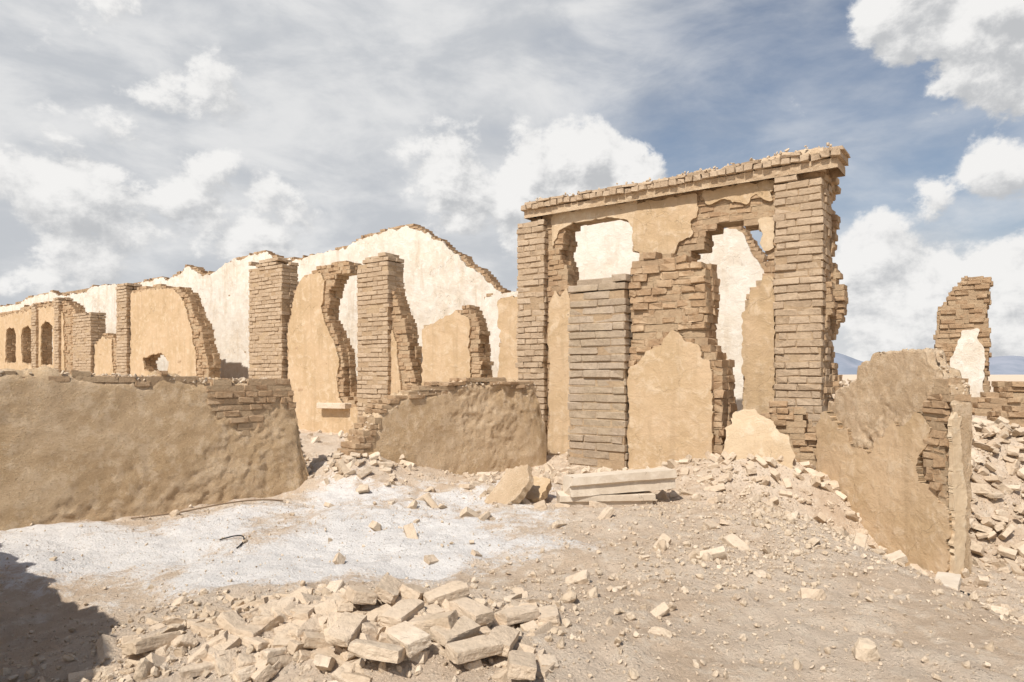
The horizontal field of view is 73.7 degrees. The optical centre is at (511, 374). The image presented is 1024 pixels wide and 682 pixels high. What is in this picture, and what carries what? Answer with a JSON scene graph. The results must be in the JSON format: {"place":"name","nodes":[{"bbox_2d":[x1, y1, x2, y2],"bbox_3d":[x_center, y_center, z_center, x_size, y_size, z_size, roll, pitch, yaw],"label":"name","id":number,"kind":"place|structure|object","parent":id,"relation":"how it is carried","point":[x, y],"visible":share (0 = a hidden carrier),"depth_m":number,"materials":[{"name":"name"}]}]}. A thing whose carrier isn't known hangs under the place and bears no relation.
{"place":"outdoors","nodes":[
{"label":"outdoors","id":0,"kind":"place"},
{"bbox_2d":[0,375,1023,681],"bbox_3d":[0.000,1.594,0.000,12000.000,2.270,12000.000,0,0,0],"label":"ground","id":1,"kind":"structure","parent":0,"point":[344,523],"depth_m":5.39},
{"bbox_2d":[131,499,282,518],"bbox_3d":[-3.536,1.567,7.995,1.637,0.135,0.084,0,0,-23],"label":"dry branch","id":2,"kind":"object","parent":1,"relation":"on","point":[209,506],"visible":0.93,"depth_m":7.97,"materials":[{"name":"brown wood"}]},
{"bbox_2d":[219,535,244,548],"bbox_3d":[-2.534,1.532,6.283,0.372,0.055,0.165,0,0,44],"label":"iron hook","id":3,"kind":"object","parent":1,"relation":"on","point":[234,536],"visible":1,"depth_m":6.36,"materials":[{"name":"grey metal"}]},
{"bbox_2d":[1,371,535,455],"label":"mortar","id":4,"kind":"object","parent":1,"relation":"on","point":[222,385],"visible":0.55,"depth_m":8.76,"materials":[{"name":"brown brick"}]},
{"bbox_2d":[0,366,546,530],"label":"wall","id":5,"kind":"structure","parent":1,"relation":"on","point":[73,450],"depth_m":8.12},
{"bbox_2d":[0,369,538,466],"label":"top debris","id":6,"kind":"object","parent":5,"relation":"on","point":[205,380],"visible":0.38,"depth_m":8.66,"materials":[{"name":"stone"}]},
{"bbox_2d":[20,370,533,458],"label":"exposed bricks","id":7,"kind":"object","parent":1,"relation":"on","point":[250,394],"visible":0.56,"depth_m":8.98,"materials":[{"name":"beige brick"}]},
{"bbox_2d":[39,574,558,681],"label":"brick rubble heap","id":8,"kind":"object","parent":1,"relation":"on","point":[401,623],"visible":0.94,"depth_m":3.67,"materials":[{"name":"beige brick"}]},
{"bbox_2d":[0,224,767,426],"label":"mud brick walls","id":9,"kind":"structure","parent":1,"relation":"on","point":[410,379],"depth_m":18.83,"materials":[{"name":"brown brick"}]},
{"bbox_2d":[30,252,404,416],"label":"brick pilasters","id":10,"kind":"object","parent":9,"relation":"attached to","point":[381,259],"visible":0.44,"depth_m":19.95,"materials":[{"name":"brown brick"}]},
{"bbox_2d":[0,272,518,433],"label":"tan plaster","id":11,"kind":"object","parent":9,"relation":"attached to","point":[161,322],"visible":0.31,"depth_m":19.20,"materials":[{"name":"beige paint"}]},
{"bbox_2d":[316,403,351,408],"bbox_3d":[-4.789,0.847,18.414,1.172,0.166,0.319,0,0,36],"label":"window sill","id":12,"kind":"structure","parent":11,"relation":"attached to","point":[335,405],"depth_m":18.19,"materials":[{"name":"stone"}]},
{"bbox_2d":[0,220,763,410],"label":"white plaster","id":13,"kind":"object","parent":9,"relation":"attached to","point":[441,279],"visible":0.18,"depth_m":19.89,"materials":[{"name":"white paint"}]},
{"bbox_2d":[0,224,766,414],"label":"mortar","id":14,"kind":"object","parent":9,"relation":"attached to","point":[372,308],"visible":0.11,"depth_m":19.02,"materials":[{"name":"beige concrete"}]},
{"bbox_2d":[484,464,533,504],"bbox_3d":[-0.016,1.397,8.362,0.441,0.590,0.612,0,0,-38],"label":"fallen wall fragment","id":15,"kind":"object","parent":1,"relation":"on","point":[514,485],"visible":0.85,"depth_m":8.31,"materials":[{"name":"beige stone"}]},
{"bbox_2d":[0,434,1023,681],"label":"rubble stones","id":16,"kind":"object","parent":1,"relation":"on","point":[864,650],"visible":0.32,"depth_m":4.95,"materials":[{"name":"beige stone"}]},
{"bbox_2d":[525,476,551,502],"bbox_3d":[0.265,1.473,8.564,0.397,0.323,0.513,0,0,29],"label":"fallen wall fragment","id":17,"kind":"object","parent":1,"relation":"on","point":[539,490],"visible":0.59,"depth_m":8.49,"materials":[{"name":"beige stone"}]},
{"bbox_2d":[171,416,1023,637],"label":"fallen bricks","id":18,"kind":"object","parent":1,"relation":"on","point":[1001,428],"visible":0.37,"depth_m":8.70,"materials":[{"name":"beige brick"}]},
{"bbox_2d":[567,273,632,468],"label":"pillar","id":19,"kind":"structure","parent":1,"relation":"on","point":[601,288],"depth_m":11.23,"materials":[{"name":"grey brick"}]},
{"bbox_2d":[556,491,655,505],"bbox_3d":[1.132,1.525,8.298,1.162,0.183,0.317,0,0,-5],"label":"cornice block","id":20,"kind":"object","parent":1,"relation":"on","point":[634,498],"depth_m":8.16,"materials":[{"name":"beige stone"}]},
{"bbox_2d":[563,467,676,496],"bbox_3d":[1.312,1.317,8.341,1.354,0.310,0.358,0,0,-12],"label":"cornice block","id":21,"kind":"object","parent":20,"relation":"on","point":[611,482],"depth_m":8.20,"materials":[{"name":"beige stone"}]},
{"bbox_2d":[515,142,850,455],"bbox_3d":[2.834,-0.637,12.211,6.091,5.714,1.344,0,0,36],"label":"ruined gatehouse","id":22,"kind":"object","parent":1,"relation":"on","point":[794,313],"visible":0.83,"depth_m":10.98,"materials":[{"name":"brick"}]},
{"bbox_2d":[628,252,737,459],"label":"brick wall","id":23,"kind":"structure","parent":1,"relation":"on","point":[639,276],"depth_m":10.56,"materials":[{"name":"brick"}]},
{"bbox_2d":[570,253,737,470],"bbox_3d":[2.368,0.137,11.228,2.730,4.148,1.045,0,0,31],"label":"mortar","id":24,"kind":"object","parent":23,"relation":"attached to","point":[700,338],"visible":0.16,"depth_m":10.92,"materials":[{"name":"brown brick"}]},
{"bbox_2d":[627,330,715,468],"bbox_3d":[2.442,0.775,10.609,1.438,2.926,0.106,0,0,36],"label":"plaster","id":25,"kind":"object","parent":23,"relation":"attached to","point":[670,386],"visible":0.66,"depth_m":10.55,"materials":[{"name":"beige paint"}]},
{"bbox_2d":[722,409,794,468],"bbox_3d":[3.437,0.978,9.538,0.954,1.000,0.412,0,0,20],"label":"fallen wall fragment","id":26,"kind":"object","parent":1,"relation":"on","point":[752,431],"visible":0.7,"depth_m":9.41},
{"bbox_2d":[760,401,816,469],"bbox_3d":[4.089,1.211,10.027,0.958,1.629,0.557,0,0,25],"label":"brick stub","id":27,"kind":"object","parent":1,"relation":"on","point":[796,426],"visible":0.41,"depth_m":9.82,"materials":[{"name":"beige brick"}]},
{"bbox_2d":[828,348,972,573],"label":"mud brick wall","id":28,"kind":"structure","parent":1,"relation":"on","point":[876,398],"depth_m":8.33,"materials":[{"name":"beige brick"}]},
{"bbox_2d":[814,411,951,573],"bbox_3d":[4.610,1.640,8.626,0.139,2.403,2.211,0,0,-15],"label":"plaster","id":29,"kind":"object","parent":28,"relation":"attached to","point":[890,494],"visible":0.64,"depth_m":8.29,"materials":[{"name":"beige paint"}]},
{"bbox_2d":[819,348,969,418],"bbox_3d":[4.741,0.166,8.668,0.260,0.964,2.188,0,0,-15],"label":"top debris","id":30,"kind":"object","parent":28,"relation":"on","point":[843,382],"visible":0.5,"depth_m":7.94,"materials":[{"name":"stone"}]},
{"bbox_2d":[922,379,963,506],"bbox_3d":[4.937,0.806,7.797,0.301,1.504,0.392,0,0,-15],"label":"mortar","id":31,"kind":"object","parent":28,"relation":"attached to","point":[941,387],"visible":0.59,"depth_m":7.67,"materials":[{"name":"beige concrete"}]},
{"bbox_2d":[922,378,971,502],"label":"exposed bricks","id":32,"kind":"object","parent":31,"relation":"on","point":[938,460],"visible":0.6,"depth_m":7.70,"materials":[{"name":"beige brick"}]},
{"bbox_2d":[947,412,967,577],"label":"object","id":33,"kind":"object","parent":28,"relation":"attached to","point":[958,497],"visible":0.77,"depth_m":7.55,"materials":[{"name":"beige paint"}]},
{"bbox_2d":[935,572,961,590],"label":"stone slab","id":34,"kind":"structure","parent":1,"relation":"on","point":[952,580],"depth_m":5.25,"materials":[{"name":"beige stone"}]},
{"bbox_2d":[933,276,992,396],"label":"ruined brick pier","id":35,"kind":"structure","parent":1,"relation":"on","point":[961,338],"depth_m":12.80,"materials":[{"name":"brown brick"}]},
{"bbox_2d":[971,382,1023,423],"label":"mortar","id":36,"kind":"object","parent":1,"relation":"on","point":[997,401],"visible":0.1,"depth_m":11.56,"materials":[{"name":"brown brick"}]},
{"bbox_2d":[971,381,1023,426],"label":"brick wall","id":37,"kind":"structure","parent":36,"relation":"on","point":[1018,387],"depth_m":11.46,"materials":[{"name":"brown brick"}]},
{"bbox_2d":[0,0,1023,361],"label":"sky","id":38,"kind":"structure","parent":0,"point":[140,140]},
{"bbox_2d":[834,353,1023,374],"bbox_3d":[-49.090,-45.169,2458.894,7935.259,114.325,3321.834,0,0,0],"label":"hills","id":39,"kind":"structure","parent":0,"point":[998,365],"depth_m":2741.32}
]}

